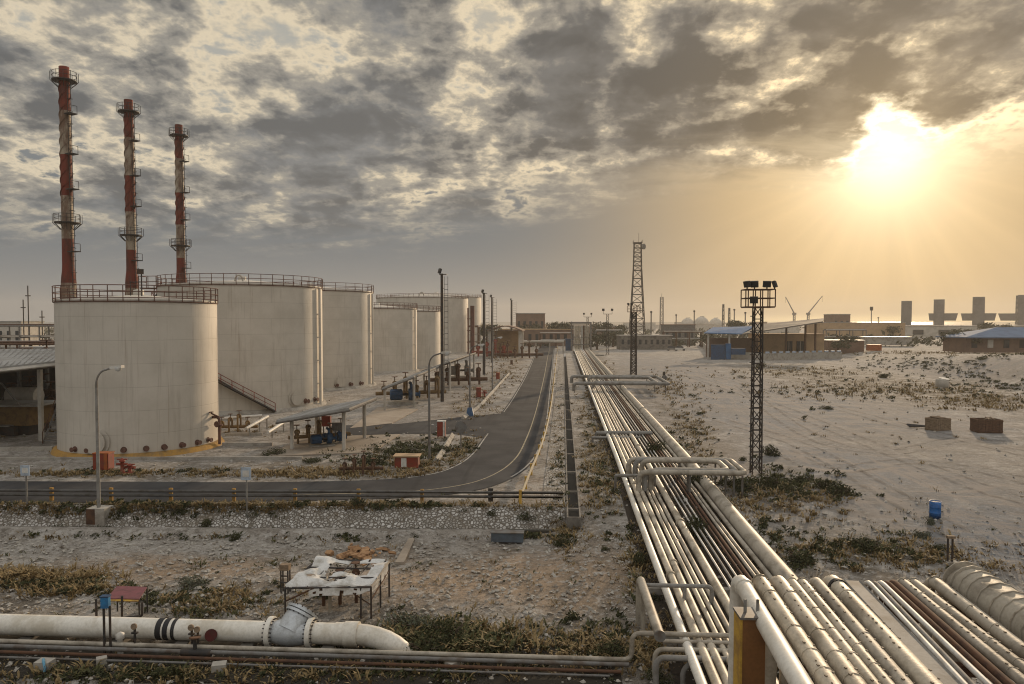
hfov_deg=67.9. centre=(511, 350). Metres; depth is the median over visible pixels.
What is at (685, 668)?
cross pipe
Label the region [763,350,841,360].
boundary wall
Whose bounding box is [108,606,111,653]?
pipe post
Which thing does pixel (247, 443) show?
kerb
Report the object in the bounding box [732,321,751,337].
tree
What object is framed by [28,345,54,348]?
building
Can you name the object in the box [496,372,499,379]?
fire hose cabinet
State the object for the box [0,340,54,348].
pipe rack
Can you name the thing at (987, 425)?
wooden crate
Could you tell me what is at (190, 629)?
gauge stand
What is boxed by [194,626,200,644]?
gauge stand
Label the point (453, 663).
concrete block
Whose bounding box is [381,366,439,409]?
pump shelter
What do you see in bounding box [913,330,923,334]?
window
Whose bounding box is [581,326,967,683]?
corridor pipe
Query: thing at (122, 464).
fire hydrant
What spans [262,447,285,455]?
shrub
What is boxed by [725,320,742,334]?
tree
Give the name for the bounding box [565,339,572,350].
cabin
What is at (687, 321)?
domed tank
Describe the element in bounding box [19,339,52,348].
valve manifold
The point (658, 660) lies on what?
cross pipe
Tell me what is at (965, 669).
pipe bridge
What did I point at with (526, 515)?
shrub
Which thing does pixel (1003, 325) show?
tree
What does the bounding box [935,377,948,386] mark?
white drum
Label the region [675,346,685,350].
parked car
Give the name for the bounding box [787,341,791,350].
window
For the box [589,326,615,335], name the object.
building
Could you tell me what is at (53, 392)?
valve manifold
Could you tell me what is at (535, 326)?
tree
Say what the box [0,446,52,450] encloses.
kerb
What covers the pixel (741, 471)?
expansion loop
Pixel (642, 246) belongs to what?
radio tower
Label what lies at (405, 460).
valve box
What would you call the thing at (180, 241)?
chimney
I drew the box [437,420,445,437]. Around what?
fire hose cabinet
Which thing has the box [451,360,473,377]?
pump
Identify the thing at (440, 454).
kerb
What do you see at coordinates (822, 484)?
shrub
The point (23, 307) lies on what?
vent pole
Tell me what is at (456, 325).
storage tank
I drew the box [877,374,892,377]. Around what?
shrub
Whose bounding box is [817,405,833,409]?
shrub
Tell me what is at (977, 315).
concrete tower
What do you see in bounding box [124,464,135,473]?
fire hydrant
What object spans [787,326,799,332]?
shed
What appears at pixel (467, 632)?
green weeds
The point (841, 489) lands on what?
shrub
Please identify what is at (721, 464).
expansion loop
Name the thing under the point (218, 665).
concrete block
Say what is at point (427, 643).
shrub
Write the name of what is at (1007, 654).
corridor pipe
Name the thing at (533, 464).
kerb
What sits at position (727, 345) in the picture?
blue door
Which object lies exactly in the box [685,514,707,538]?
shrub
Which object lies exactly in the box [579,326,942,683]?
corridor pipe
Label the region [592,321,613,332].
tree
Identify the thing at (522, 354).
valve manifold
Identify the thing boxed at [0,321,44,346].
building
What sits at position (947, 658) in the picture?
corridor pipe
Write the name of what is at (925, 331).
building
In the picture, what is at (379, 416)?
pump pad
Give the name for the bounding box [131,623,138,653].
gauge stand
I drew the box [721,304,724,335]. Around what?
distant mast
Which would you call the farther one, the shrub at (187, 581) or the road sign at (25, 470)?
the road sign at (25, 470)
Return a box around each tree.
[480,324,501,341]
[519,323,541,328]
[543,321,570,328]
[556,322,580,333]
[589,332,612,349]
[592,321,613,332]
[603,330,624,346]
[613,324,628,332]
[699,334,714,341]
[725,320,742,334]
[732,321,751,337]
[830,340,851,349]
[838,336,858,348]
[885,325,902,335]
[940,330,963,340]
[948,328,973,332]
[964,334,982,343]
[977,322,996,329]
[995,323,1012,326]
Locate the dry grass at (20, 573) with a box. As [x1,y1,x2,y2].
[0,347,1023,683]
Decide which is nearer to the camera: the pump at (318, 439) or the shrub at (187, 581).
the shrub at (187, 581)
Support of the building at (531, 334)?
on the ground at (990, 493)
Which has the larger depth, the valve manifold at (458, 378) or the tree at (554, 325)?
the tree at (554, 325)
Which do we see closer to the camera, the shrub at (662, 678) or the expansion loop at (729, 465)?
the shrub at (662, 678)
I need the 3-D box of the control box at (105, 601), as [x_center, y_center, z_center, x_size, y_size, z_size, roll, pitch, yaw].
[-14.592,9.967,27.323,0.320,2.384,0.256,0,2,-2]
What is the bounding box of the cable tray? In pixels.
[844,579,961,683]
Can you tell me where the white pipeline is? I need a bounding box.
[0,601,411,655]
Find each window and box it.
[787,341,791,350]
[796,341,803,350]
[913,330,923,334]
[938,330,948,334]
[971,340,976,347]
[987,340,992,347]
[1003,340,1008,347]
[1019,340,1023,347]
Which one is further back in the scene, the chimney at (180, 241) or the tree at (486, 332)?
the tree at (486, 332)
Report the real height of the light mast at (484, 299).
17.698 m
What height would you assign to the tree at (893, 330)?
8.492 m
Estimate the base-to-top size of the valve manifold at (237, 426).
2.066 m
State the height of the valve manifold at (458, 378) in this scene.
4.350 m
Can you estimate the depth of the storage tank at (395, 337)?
162.96 m
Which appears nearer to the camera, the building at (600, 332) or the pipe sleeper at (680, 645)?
the pipe sleeper at (680, 645)
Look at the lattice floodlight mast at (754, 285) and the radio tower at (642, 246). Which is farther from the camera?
the radio tower at (642, 246)
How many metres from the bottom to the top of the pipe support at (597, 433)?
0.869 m
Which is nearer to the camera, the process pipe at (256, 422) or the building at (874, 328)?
the process pipe at (256, 422)
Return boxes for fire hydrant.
[116,458,127,473]
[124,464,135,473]
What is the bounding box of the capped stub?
[115,632,124,653]
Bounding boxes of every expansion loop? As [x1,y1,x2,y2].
[570,375,669,392]
[587,376,657,391]
[626,457,746,497]
[633,457,737,496]
[639,458,728,494]
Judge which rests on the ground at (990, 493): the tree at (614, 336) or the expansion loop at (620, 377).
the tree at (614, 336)
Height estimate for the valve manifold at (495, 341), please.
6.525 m
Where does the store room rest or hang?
on the ground at (990, 493)
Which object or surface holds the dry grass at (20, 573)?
on the ground at (990, 493)
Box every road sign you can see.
[20,465,29,504]
[241,467,250,517]
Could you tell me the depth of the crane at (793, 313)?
898.48 m
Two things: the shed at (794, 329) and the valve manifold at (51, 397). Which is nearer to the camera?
the valve manifold at (51, 397)
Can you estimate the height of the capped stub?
0.896 m
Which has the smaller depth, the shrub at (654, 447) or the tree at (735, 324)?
the shrub at (654, 447)
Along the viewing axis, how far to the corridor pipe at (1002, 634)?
16.98 m
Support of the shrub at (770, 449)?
on the ground at (990, 493)
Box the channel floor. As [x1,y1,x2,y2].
[564,357,577,516]
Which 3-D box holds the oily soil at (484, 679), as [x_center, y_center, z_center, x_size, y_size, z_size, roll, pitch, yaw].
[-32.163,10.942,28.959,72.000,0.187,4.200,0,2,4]
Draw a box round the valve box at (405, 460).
[393,453,421,467]
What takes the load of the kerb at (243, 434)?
on the ground at (990, 493)
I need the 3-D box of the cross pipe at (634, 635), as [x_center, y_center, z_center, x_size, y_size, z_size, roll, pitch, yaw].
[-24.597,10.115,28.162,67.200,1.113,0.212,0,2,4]
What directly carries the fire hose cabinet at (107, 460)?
on the ground at (990, 493)
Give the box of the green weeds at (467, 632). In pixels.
[5,352,1023,683]
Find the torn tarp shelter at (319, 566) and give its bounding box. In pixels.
[284,556,389,618]
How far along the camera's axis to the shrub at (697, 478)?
50.80 m
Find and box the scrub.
[44,325,1000,346]
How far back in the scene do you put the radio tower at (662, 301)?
617.97 m
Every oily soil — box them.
[0,635,622,683]
[573,351,814,683]
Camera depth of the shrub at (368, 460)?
58.26 m
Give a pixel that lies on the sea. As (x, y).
(913, 323)
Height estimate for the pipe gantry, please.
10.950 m
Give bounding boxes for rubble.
[325,543,395,565]
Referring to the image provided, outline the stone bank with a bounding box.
[0,505,564,528]
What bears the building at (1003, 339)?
on the ground at (990, 493)
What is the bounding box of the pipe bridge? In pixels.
[766,606,1019,677]
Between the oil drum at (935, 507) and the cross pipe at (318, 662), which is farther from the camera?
the oil drum at (935, 507)
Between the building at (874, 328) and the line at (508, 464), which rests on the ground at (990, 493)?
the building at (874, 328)
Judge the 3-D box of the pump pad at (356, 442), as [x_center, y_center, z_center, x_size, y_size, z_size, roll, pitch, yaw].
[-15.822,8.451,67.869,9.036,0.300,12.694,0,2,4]
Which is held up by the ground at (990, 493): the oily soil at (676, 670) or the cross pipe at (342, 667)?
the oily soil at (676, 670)
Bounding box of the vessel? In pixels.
[4,387,43,399]
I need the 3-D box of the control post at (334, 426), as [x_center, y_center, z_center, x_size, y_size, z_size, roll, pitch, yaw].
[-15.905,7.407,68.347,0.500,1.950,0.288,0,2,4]
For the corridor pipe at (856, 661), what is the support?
on the oily soil at (676, 670)
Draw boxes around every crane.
[785,297,795,320]
[806,297,821,319]
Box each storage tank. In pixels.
[50,269,224,456]
[138,273,326,414]
[308,282,376,390]
[373,302,418,373]
[376,292,467,353]
[385,305,439,368]
[390,292,481,347]
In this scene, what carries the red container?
on the ground at (990, 493)
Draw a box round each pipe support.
[591,436,640,441]
[595,431,652,438]
[614,474,655,489]
[646,583,713,616]
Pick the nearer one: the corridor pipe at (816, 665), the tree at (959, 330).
the corridor pipe at (816, 665)
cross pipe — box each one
[0,631,728,661]
[0,644,628,666]
[0,650,620,673]
[0,656,609,676]
[652,647,727,678]
[653,655,726,683]
[663,639,728,644]
[680,662,699,683]
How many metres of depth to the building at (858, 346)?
262.16 m
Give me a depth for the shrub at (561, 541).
39.98 m
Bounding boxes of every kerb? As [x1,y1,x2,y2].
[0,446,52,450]
[0,456,302,459]
[15,526,558,532]
[222,442,272,445]
[225,433,262,435]
[433,433,454,461]
[461,373,509,418]
[519,347,557,503]
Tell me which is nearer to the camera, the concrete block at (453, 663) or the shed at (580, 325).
the concrete block at (453, 663)
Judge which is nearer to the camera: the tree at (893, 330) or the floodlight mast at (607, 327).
the floodlight mast at (607, 327)
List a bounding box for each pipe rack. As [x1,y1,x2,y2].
[0,324,53,348]
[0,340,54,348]
[469,325,479,344]
[539,332,572,347]
[595,329,621,345]
[662,331,702,346]
[823,329,866,339]
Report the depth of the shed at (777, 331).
603.78 m
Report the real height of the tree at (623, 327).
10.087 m
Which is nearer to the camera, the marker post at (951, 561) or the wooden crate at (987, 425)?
the marker post at (951, 561)
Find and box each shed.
[0,348,55,440]
[572,324,592,327]
[623,323,655,330]
[695,325,713,330]
[759,328,784,332]
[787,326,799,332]
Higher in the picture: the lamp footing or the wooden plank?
the lamp footing
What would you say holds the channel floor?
on the ground at (990, 493)
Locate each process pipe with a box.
[222,414,261,424]
[244,415,268,435]
[266,423,284,437]
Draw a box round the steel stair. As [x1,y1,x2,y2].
[42,398,56,443]
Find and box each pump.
[308,427,336,446]
[321,431,346,443]
[388,381,419,404]
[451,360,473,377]
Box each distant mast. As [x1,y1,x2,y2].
[650,311,651,334]
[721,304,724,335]
[1015,295,1017,325]
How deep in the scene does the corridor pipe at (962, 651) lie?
16.15 m
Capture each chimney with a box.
[49,65,82,298]
[116,99,143,294]
[169,124,191,282]
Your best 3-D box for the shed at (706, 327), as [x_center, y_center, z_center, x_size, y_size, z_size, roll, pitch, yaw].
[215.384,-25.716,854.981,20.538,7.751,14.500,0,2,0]
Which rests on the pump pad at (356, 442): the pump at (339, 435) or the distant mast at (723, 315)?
the pump at (339, 435)
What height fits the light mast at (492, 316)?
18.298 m
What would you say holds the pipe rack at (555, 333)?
on the ground at (990, 493)
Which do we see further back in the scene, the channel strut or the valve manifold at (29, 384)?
the valve manifold at (29, 384)
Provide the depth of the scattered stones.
36.13 m
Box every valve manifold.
[0,376,54,406]
[1,373,55,415]
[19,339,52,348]
[44,381,55,397]
[45,389,55,409]
[220,410,257,431]
[288,417,350,443]
[313,561,368,605]
[339,450,383,474]
[375,371,445,398]
[430,359,487,384]
[472,335,511,356]
[488,340,542,357]
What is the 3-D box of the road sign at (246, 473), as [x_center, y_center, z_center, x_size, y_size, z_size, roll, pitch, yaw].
[-15.539,8.308,44.479,0.601,3.044,0.172,0,2,4]
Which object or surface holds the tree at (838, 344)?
on the ground at (990, 493)
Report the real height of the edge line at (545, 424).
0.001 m
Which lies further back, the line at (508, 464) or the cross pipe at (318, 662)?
the line at (508, 464)
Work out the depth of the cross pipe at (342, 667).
26.19 m
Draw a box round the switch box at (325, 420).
[321,416,331,432]
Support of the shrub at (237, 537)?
on the ground at (990, 493)
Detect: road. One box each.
[0,346,554,502]
[331,413,500,437]
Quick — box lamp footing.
[86,505,113,525]
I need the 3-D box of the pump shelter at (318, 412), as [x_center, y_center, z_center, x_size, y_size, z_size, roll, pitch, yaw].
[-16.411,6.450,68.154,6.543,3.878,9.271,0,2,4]
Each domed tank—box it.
[681,318,693,323]
[695,316,708,324]
[709,318,721,326]
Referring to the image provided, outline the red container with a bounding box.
[866,344,881,350]
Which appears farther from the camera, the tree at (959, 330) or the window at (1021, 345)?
the tree at (959, 330)
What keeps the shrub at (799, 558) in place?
on the ground at (990, 493)
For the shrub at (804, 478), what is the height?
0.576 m
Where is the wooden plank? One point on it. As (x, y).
(403, 555)
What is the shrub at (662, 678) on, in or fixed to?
on the ground at (990, 493)
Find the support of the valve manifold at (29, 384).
on the ground at (990, 493)
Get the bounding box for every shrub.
[174,574,209,590]
[199,518,212,527]
[229,531,241,541]
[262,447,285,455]
[302,457,321,463]
[349,496,365,505]
[355,454,385,465]
[379,610,433,631]
[383,444,423,455]
[403,634,448,650]
[418,614,467,644]
[431,444,449,451]
[516,511,537,520]
[552,535,578,547]
[594,640,628,656]
[601,545,609,551]
[630,552,648,566]
[641,667,674,683]
[644,438,666,455]
[651,594,663,600]
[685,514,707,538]
[691,475,716,485]
[727,478,745,486]
[730,479,755,494]
[758,473,782,489]
[763,444,781,456]
[779,484,794,492]
[779,545,818,568]
[790,474,815,482]
[813,477,834,489]
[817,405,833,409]
[826,481,856,496]
[844,536,884,553]
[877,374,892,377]
[912,528,932,539]
[923,516,935,525]
[933,543,945,550]
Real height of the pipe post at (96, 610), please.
1.525 m
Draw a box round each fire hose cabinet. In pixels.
[92,451,114,471]
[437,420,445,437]
[476,387,480,397]
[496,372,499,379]
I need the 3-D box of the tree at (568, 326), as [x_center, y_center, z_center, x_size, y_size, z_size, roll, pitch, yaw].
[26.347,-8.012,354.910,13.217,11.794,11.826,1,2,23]
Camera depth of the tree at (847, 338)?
257.21 m
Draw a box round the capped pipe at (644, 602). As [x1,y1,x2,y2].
[636,576,665,641]
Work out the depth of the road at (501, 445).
52.55 m
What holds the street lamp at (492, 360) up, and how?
on the ground at (990, 493)
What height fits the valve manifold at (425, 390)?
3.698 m
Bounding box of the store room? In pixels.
[0,400,55,435]
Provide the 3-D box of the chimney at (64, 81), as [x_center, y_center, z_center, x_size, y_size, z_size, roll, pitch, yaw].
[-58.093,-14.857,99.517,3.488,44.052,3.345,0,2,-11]
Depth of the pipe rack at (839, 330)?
360.18 m
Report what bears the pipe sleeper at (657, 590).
on the ground at (990, 493)
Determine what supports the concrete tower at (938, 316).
on the ground at (990, 493)
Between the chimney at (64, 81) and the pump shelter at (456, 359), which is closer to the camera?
the chimney at (64, 81)
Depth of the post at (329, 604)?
31.57 m
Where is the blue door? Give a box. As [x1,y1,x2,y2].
[725,343,730,358]
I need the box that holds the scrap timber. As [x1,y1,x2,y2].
[907,424,924,426]
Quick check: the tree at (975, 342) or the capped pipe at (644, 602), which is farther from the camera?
the tree at (975, 342)
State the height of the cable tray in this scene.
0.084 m
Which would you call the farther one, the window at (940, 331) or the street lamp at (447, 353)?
the window at (940, 331)
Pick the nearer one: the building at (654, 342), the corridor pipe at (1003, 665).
the corridor pipe at (1003, 665)
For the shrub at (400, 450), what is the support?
on the ground at (990, 493)
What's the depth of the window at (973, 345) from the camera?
221.97 m
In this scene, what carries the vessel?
on the ground at (990, 493)
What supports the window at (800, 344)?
in the wall at (776, 342)
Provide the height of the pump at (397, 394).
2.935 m
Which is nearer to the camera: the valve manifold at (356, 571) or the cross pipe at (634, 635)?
the cross pipe at (634, 635)
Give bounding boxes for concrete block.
[33,657,55,671]
[96,655,106,665]
[211,660,226,672]
[444,662,459,672]
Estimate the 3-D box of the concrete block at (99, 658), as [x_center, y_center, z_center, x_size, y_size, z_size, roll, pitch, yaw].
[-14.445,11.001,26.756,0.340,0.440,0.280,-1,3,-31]
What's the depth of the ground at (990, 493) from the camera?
52.61 m
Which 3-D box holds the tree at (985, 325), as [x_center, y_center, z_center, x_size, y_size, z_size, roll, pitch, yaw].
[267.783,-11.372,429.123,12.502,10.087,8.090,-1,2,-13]
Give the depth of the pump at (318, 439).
66.63 m
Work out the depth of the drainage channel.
52.05 m
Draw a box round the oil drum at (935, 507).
[929,500,941,518]
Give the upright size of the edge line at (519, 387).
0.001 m
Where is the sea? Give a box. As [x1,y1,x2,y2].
[44,322,1015,324]
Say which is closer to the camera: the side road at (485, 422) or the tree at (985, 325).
the side road at (485, 422)
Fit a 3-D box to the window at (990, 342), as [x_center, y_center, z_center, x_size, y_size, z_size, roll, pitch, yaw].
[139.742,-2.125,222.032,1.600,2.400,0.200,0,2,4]
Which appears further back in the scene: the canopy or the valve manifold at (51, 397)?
the canopy
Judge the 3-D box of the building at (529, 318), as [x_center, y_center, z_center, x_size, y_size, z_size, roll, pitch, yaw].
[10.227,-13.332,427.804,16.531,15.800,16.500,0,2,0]
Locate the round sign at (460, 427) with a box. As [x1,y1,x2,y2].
[455,421,466,449]
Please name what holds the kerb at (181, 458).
on the ground at (990, 493)
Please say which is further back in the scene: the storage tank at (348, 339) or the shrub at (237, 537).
the storage tank at (348, 339)
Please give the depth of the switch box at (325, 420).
72.58 m
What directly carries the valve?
attached to the cross pipe at (350, 656)
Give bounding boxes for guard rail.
[0,487,562,502]
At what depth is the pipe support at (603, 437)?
69.29 m
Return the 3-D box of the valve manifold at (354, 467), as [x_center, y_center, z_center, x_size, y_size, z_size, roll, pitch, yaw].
[-10.916,8.011,54.815,3.150,1.631,0.945,0,2,-2]
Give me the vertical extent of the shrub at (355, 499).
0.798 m
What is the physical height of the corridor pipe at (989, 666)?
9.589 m
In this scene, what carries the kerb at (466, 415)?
on the ground at (990, 493)
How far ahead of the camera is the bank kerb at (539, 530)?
43.64 m
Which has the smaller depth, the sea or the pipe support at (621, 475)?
the pipe support at (621, 475)
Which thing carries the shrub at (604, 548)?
on the ground at (990, 493)
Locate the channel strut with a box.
[568,508,578,510]
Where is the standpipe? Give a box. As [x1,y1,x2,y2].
[467,306,474,353]
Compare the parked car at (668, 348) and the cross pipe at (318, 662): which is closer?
the cross pipe at (318, 662)
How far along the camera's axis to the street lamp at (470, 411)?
88.56 m
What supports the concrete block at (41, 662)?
on the ground at (990, 493)
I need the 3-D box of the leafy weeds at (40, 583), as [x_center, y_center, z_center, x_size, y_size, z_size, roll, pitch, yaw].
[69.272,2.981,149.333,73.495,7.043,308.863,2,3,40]
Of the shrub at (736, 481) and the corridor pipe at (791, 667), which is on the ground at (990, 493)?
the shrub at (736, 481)
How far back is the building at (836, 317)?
519.56 m
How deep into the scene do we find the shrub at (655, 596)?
32.35 m
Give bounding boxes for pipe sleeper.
[648,587,729,595]
[662,637,726,647]
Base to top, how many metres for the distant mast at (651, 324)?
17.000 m
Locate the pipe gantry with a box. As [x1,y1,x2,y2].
[571,322,591,350]
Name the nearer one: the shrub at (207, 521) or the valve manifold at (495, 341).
the shrub at (207, 521)
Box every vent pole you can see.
[21,300,25,346]
[25,286,30,339]
[39,311,44,339]
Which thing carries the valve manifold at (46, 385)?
on the ground at (990, 493)
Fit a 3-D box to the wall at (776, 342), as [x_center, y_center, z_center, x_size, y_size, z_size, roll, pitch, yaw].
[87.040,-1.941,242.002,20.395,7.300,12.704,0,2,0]
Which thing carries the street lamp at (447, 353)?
on the ground at (990, 493)
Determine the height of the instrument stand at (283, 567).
1.373 m
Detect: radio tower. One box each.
[629,240,645,334]
[659,297,663,334]
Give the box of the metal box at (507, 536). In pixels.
[490,529,523,542]
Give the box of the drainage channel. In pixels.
[564,359,580,530]
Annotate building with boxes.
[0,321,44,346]
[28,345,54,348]
[499,329,573,345]
[515,313,545,328]
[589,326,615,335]
[616,335,672,349]
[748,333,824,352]
[806,322,905,336]
[823,314,849,321]
[824,340,864,352]
[860,337,912,344]
[905,326,1023,337]
[936,327,1023,352]
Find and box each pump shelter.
[275,397,376,449]
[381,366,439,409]
[422,352,475,390]
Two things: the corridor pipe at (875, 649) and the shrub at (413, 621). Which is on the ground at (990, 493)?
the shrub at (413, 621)
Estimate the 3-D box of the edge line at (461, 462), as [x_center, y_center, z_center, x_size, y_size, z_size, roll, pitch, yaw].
[-3.860,8.517,63.780,2.122,0.001,21.709,1,2,13]
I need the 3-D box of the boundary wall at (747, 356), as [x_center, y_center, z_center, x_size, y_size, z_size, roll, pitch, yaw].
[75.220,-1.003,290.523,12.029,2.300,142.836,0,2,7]
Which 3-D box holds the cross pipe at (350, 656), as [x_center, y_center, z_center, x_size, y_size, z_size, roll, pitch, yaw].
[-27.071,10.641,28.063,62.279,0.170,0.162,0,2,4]
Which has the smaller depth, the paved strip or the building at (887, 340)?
the paved strip
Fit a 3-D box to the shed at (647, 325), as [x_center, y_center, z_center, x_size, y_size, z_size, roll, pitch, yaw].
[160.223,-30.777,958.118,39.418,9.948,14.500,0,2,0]
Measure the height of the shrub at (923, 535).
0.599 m
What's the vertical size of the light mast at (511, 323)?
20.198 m
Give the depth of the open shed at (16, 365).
76.31 m
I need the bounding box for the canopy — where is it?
[660,324,695,344]
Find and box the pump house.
[487,325,524,356]
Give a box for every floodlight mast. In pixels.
[602,309,612,352]
[627,303,640,374]
[740,281,777,473]
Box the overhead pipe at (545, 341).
[524,340,563,353]
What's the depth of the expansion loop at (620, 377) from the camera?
129.75 m
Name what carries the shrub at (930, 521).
on the ground at (990, 493)
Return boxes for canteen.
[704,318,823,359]
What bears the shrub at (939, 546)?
on the ground at (990, 493)
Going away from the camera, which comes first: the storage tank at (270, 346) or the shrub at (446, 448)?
the shrub at (446, 448)
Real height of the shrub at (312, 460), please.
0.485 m
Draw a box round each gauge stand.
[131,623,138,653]
[188,624,194,643]
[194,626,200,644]
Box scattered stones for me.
[0,401,1023,683]
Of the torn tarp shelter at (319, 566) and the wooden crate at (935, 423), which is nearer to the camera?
the torn tarp shelter at (319, 566)
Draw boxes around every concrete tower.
[901,301,911,325]
[928,299,957,325]
[961,297,996,325]
[998,295,1023,325]
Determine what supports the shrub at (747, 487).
on the ground at (990, 493)
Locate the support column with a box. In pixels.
[733,599,764,683]
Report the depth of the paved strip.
66.82 m
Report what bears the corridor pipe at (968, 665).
on the pipe support
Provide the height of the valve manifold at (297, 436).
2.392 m
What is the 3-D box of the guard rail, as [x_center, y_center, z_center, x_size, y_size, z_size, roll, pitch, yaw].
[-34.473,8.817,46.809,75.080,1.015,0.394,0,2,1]
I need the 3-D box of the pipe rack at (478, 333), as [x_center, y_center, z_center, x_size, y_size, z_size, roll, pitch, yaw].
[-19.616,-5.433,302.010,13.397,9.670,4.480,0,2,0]
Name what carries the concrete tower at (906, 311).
on the ground at (990, 493)
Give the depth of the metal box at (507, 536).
41.46 m
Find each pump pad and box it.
[269,434,399,455]
[350,407,417,428]
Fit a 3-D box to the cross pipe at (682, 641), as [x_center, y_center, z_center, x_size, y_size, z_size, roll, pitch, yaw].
[6.915,9.848,25.677,3.587,0.140,0.133,0,2,4]
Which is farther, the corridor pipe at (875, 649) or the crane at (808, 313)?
the crane at (808, 313)
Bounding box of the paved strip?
[542,358,564,503]
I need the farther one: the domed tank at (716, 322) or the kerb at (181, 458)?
the domed tank at (716, 322)
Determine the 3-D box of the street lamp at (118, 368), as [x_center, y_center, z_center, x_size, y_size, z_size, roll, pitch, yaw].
[-23.418,5.054,44.332,1.849,8.496,0.395,1,2,13]
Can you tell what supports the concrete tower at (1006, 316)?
on the ground at (990, 493)
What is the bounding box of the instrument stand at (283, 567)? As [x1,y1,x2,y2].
[279,563,290,593]
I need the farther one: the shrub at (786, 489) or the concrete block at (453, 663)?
the shrub at (786, 489)
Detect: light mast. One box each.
[438,268,447,401]
[481,289,488,374]
[490,295,496,362]
[510,298,515,330]
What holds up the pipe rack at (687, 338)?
on the ground at (990, 493)
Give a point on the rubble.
(365, 553)
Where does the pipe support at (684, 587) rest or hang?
on the ground at (990, 493)
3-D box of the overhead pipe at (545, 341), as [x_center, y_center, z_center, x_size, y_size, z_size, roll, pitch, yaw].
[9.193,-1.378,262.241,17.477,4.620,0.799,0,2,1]
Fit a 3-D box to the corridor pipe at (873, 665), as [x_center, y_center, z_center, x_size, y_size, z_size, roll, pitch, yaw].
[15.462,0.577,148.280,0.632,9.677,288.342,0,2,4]
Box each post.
[95,599,97,615]
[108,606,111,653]
[326,576,331,612]
[332,422,336,441]
[337,422,341,441]
[943,535,957,564]
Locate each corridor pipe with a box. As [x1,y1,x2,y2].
[574,326,813,683]
[575,326,841,683]
[576,326,866,683]
[577,326,894,683]
[577,349,880,683]
[578,326,914,683]
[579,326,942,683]
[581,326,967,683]
[581,340,974,683]
[582,326,991,683]
[583,326,1001,683]
[584,326,1023,683]
[584,349,1014,683]
[585,326,1023,673]
[586,326,1023,658]
[587,325,1023,678]
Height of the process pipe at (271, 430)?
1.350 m
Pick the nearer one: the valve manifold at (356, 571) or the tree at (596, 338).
the valve manifold at (356, 571)
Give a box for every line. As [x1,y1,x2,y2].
[336,352,548,493]
[408,434,487,477]
[504,356,534,411]
[511,350,553,476]
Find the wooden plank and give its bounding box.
[395,538,414,564]
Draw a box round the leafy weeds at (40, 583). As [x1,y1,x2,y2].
[0,353,1023,683]
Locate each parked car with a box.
[666,346,676,350]
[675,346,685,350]
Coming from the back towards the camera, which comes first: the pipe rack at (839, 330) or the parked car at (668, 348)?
the pipe rack at (839, 330)
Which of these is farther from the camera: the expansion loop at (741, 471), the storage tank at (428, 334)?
the storage tank at (428, 334)
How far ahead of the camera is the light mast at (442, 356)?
104.40 m
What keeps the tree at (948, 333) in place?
on the ground at (990, 493)
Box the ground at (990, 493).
[0,325,1023,683]
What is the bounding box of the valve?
[180,636,212,656]
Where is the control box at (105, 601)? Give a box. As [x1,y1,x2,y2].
[99,594,111,652]
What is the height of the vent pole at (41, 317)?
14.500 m
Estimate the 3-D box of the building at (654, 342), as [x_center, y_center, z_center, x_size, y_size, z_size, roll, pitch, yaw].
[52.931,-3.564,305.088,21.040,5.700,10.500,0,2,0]
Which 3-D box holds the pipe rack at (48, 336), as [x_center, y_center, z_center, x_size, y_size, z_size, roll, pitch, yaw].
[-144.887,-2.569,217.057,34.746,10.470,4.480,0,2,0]
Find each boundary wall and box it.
[703,342,761,359]
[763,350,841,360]
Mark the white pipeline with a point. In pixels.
(297, 624)
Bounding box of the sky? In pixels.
[0,0,1023,356]
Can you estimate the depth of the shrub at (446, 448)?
64.14 m
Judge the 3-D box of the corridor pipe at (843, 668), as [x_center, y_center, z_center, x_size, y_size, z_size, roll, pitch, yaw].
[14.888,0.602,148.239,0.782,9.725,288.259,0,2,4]
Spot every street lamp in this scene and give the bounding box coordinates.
[95,365,124,507]
[428,351,450,459]
[467,344,483,415]
[492,337,501,389]
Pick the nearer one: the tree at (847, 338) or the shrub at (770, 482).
the shrub at (770, 482)
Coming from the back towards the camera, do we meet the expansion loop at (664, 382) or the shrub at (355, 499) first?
the expansion loop at (664, 382)
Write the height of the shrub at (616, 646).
0.666 m
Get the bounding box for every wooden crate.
[925,416,950,430]
[969,417,1003,432]
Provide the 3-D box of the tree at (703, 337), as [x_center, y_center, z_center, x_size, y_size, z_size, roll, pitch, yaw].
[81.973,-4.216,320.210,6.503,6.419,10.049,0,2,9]
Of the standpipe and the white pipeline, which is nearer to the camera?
the white pipeline
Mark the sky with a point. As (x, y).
(857, 156)
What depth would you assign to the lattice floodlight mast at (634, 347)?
157.56 m
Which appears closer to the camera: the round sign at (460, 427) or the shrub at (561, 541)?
the shrub at (561, 541)
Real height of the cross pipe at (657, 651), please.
1.357 m
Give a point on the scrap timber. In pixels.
(913, 425)
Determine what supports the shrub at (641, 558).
on the ground at (990, 493)
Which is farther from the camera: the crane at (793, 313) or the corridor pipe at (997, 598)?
the crane at (793, 313)
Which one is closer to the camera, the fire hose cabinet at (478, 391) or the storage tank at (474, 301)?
the fire hose cabinet at (478, 391)
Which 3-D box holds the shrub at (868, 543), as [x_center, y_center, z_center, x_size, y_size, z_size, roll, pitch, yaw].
[17.919,9.749,38.426,1.626,0.830,2.081,0,2,-4]
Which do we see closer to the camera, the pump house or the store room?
the store room
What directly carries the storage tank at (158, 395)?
on the ground at (990, 493)
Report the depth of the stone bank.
44.45 m
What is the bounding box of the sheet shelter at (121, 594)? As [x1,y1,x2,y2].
[110,586,147,616]

